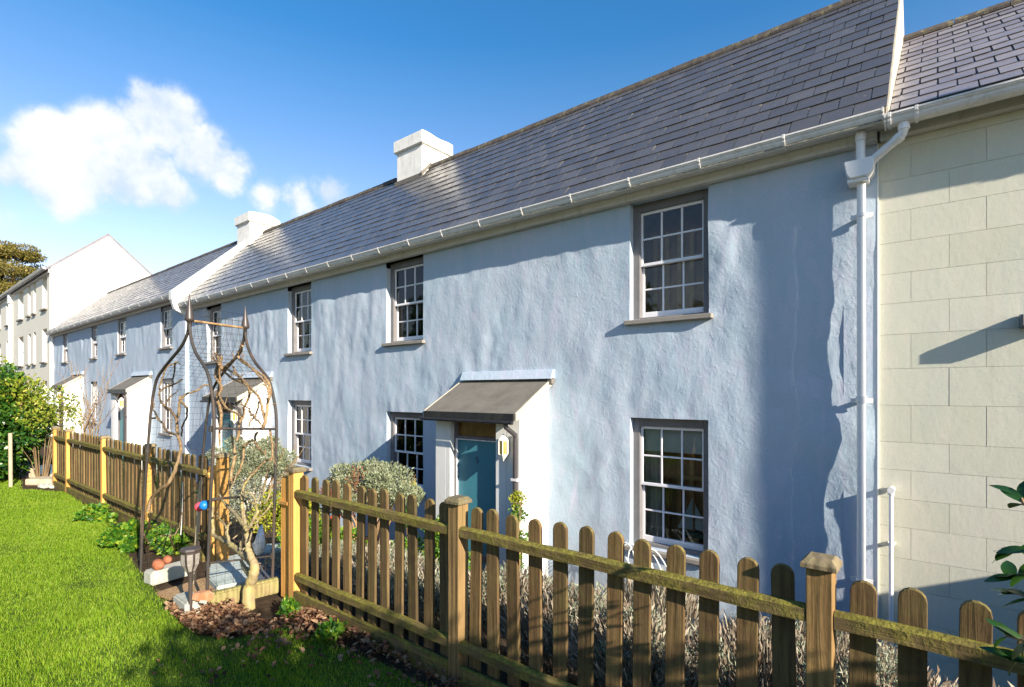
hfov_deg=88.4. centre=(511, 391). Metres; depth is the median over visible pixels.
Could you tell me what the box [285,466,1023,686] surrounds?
picket fence
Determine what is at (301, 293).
window
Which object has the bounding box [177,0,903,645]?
terraced house
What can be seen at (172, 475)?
climbing plant
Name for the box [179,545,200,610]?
solar torch
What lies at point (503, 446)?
wall lantern
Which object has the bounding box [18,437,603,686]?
ground
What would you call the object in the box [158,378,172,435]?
window
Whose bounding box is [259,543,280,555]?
paving slab
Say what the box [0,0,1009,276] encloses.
sky
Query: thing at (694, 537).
model sailboat
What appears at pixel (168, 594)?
wooden plank
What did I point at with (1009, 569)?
evergreen bush
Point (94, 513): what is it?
plant
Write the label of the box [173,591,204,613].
concrete block
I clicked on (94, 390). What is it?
window
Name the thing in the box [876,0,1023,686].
terraced house
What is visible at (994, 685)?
lavender bush
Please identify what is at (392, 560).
lavender bush
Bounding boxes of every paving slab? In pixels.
[209,554,249,589]
[257,554,280,588]
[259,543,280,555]
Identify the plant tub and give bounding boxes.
[34,464,51,474]
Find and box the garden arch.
[139,293,277,611]
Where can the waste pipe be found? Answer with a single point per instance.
(891, 494)
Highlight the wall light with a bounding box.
[1019,314,1023,327]
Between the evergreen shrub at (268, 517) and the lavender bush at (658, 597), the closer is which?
the lavender bush at (658, 597)
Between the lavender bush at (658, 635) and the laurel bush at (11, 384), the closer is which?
the lavender bush at (658, 635)
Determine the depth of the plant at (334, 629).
3.13 m
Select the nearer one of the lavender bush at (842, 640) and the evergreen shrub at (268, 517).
the lavender bush at (842, 640)
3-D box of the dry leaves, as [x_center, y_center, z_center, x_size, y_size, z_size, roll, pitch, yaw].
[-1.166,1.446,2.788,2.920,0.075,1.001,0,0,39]
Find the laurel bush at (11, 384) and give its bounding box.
[0,353,58,479]
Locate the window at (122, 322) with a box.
[115,318,125,355]
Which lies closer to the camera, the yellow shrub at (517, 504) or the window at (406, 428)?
the yellow shrub at (517, 504)
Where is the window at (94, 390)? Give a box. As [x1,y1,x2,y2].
[89,381,97,423]
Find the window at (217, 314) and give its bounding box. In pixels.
[204,304,221,363]
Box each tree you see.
[0,240,47,294]
[211,473,272,610]
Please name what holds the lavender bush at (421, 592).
on the ground at (266, 607)
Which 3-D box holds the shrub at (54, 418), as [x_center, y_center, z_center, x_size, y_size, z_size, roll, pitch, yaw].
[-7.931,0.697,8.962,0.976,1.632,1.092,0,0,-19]
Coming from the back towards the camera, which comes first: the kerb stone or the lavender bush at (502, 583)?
the kerb stone
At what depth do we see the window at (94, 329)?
20.24 m
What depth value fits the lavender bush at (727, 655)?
2.37 m
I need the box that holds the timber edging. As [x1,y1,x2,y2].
[208,577,279,608]
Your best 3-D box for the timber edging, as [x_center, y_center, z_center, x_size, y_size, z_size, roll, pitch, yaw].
[-1.939,1.435,3.735,0.557,0.110,0.060,0,0,-43]
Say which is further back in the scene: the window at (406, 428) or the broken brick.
the window at (406, 428)
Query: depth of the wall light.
4.02 m
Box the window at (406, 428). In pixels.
[390,412,424,497]
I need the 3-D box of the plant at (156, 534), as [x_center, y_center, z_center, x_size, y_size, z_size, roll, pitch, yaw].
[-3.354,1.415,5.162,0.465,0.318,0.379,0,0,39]
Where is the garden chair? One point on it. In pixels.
(627, 558)
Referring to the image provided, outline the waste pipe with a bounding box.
[887,486,894,644]
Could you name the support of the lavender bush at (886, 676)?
on the ground at (266, 607)
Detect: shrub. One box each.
[6,385,83,476]
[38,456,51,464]
[55,352,121,435]
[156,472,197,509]
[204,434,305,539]
[247,488,331,536]
[276,517,367,548]
[319,457,424,544]
[390,514,470,568]
[404,480,415,530]
[508,489,528,574]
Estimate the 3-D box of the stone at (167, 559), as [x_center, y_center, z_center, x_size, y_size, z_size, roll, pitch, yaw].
[-2.769,1.350,4.235,0.092,0.064,0.060,0,0,39]
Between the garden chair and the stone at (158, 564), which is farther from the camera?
the garden chair
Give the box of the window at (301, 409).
[290,400,312,470]
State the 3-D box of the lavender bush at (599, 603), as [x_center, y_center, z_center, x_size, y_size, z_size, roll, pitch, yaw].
[0.294,1.325,2.997,0.819,0.457,0.829,0,0,39]
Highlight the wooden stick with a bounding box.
[193,481,201,583]
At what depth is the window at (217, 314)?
13.76 m
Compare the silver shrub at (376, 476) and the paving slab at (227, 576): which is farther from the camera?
the silver shrub at (376, 476)
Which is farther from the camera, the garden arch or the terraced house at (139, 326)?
the terraced house at (139, 326)
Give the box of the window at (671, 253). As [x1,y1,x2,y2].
[624,188,713,325]
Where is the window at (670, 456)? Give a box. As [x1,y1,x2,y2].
[624,418,708,564]
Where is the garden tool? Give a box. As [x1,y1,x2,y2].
[194,496,239,510]
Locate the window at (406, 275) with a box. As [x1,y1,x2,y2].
[382,255,424,346]
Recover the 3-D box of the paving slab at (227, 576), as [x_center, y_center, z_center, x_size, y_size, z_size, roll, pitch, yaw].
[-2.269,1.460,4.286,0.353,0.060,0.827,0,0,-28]
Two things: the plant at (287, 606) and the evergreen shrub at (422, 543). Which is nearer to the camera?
the plant at (287, 606)
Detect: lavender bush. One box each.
[257,539,341,576]
[309,539,406,586]
[331,548,438,599]
[365,558,484,626]
[468,561,569,645]
[500,580,630,682]
[568,601,730,686]
[594,567,722,629]
[685,608,848,686]
[760,616,930,681]
[771,645,957,686]
[993,677,1013,686]
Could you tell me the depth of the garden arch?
3.89 m
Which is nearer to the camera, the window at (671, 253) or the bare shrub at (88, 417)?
the window at (671, 253)
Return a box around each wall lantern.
[118,397,123,409]
[231,409,237,422]
[498,434,508,460]
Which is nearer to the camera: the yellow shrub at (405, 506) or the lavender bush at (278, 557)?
the lavender bush at (278, 557)
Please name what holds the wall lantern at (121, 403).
attached to the terraced house at (139, 326)
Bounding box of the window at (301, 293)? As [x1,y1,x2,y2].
[284,282,311,355]
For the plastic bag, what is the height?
0.290 m
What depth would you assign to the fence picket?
3.81 m
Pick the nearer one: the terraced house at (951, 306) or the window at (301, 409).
the terraced house at (951, 306)
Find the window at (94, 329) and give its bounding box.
[89,326,96,359]
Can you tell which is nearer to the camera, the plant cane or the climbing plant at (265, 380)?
the climbing plant at (265, 380)
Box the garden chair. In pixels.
[624,542,665,569]
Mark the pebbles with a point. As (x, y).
(46, 485)
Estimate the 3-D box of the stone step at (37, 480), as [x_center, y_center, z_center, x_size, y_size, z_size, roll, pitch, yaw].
[-7.649,1.460,8.641,0.413,0.100,0.300,0,0,0]
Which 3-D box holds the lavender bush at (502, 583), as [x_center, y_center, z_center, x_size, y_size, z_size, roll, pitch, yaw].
[-0.015,1.333,3.376,0.858,0.440,0.824,0,0,39]
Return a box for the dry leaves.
[152,589,464,686]
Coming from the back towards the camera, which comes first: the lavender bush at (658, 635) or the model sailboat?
the model sailboat
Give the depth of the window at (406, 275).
8.95 m
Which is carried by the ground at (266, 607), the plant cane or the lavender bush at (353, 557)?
the lavender bush at (353, 557)
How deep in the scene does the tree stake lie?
8.20 m
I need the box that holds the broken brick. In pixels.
[192,590,213,603]
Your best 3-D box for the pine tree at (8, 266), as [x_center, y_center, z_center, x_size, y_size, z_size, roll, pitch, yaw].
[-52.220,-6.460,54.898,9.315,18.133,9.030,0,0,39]
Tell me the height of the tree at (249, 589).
1.040 m
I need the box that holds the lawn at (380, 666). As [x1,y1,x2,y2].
[0,478,429,686]
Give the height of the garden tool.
0.111 m
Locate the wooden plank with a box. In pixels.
[155,577,214,601]
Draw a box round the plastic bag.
[252,525,265,555]
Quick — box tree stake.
[8,433,12,486]
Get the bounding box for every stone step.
[25,476,51,484]
[29,468,51,477]
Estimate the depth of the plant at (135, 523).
5.31 m
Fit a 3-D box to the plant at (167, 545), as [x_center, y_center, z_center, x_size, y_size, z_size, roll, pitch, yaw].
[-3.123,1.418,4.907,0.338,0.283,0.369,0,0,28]
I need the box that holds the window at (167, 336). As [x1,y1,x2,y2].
[158,305,172,349]
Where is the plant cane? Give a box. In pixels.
[180,482,182,534]
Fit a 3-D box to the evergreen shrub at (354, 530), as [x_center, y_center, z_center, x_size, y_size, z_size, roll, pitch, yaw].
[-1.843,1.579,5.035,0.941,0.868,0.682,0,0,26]
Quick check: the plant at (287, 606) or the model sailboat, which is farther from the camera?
the model sailboat
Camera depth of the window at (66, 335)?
23.07 m
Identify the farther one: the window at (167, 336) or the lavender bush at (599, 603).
the window at (167, 336)
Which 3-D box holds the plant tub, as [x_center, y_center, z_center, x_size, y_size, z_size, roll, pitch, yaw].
[-8.172,1.370,9.261,0.356,0.140,0.300,0,0,39]
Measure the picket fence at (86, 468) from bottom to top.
1.385 m
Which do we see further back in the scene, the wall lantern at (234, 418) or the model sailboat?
the wall lantern at (234, 418)
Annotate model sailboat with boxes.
[678,495,703,543]
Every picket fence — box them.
[51,427,231,561]
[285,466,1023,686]
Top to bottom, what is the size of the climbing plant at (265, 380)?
1.121 m
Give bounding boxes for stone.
[144,561,186,585]
[151,559,164,569]
[163,555,171,563]
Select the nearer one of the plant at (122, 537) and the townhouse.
the plant at (122, 537)
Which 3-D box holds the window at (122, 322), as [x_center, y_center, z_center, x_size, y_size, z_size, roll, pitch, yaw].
[-13.219,-1.863,17.921,1.020,1.275,0.230,0,0,39]
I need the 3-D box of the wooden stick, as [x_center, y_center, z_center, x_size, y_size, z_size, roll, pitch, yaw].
[-2.402,1.157,4.019,0.157,0.965,0.022,0,0,39]
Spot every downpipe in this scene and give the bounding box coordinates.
[51,335,53,435]
[844,121,909,583]
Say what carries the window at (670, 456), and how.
in the terraced house at (629, 312)
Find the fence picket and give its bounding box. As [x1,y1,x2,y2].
[278,475,287,597]
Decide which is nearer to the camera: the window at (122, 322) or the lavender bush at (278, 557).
the lavender bush at (278, 557)
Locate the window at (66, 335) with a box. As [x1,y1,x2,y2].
[60,334,67,363]
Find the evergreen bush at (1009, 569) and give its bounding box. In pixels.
[980,481,1023,675]
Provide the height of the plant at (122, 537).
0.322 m
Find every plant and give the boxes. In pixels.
[71,501,118,524]
[96,521,143,553]
[117,518,156,535]
[138,361,208,560]
[143,520,176,545]
[149,528,190,556]
[206,343,277,482]
[275,594,302,619]
[311,616,347,644]
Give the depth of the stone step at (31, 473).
9.19 m
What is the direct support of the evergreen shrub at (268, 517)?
on the ground at (266, 607)
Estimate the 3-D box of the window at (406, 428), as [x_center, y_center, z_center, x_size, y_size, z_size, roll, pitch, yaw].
[-1.749,1.018,8.834,1.045,1.375,0.285,0,0,39]
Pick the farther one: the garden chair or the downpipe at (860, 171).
the garden chair
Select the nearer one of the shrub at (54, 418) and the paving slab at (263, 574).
the paving slab at (263, 574)
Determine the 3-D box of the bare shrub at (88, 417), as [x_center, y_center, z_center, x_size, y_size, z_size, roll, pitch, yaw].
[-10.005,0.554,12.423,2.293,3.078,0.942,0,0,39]
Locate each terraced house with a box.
[45,211,279,477]
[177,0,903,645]
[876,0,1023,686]
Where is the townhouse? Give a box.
[0,233,151,434]
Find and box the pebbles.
[37,482,53,488]

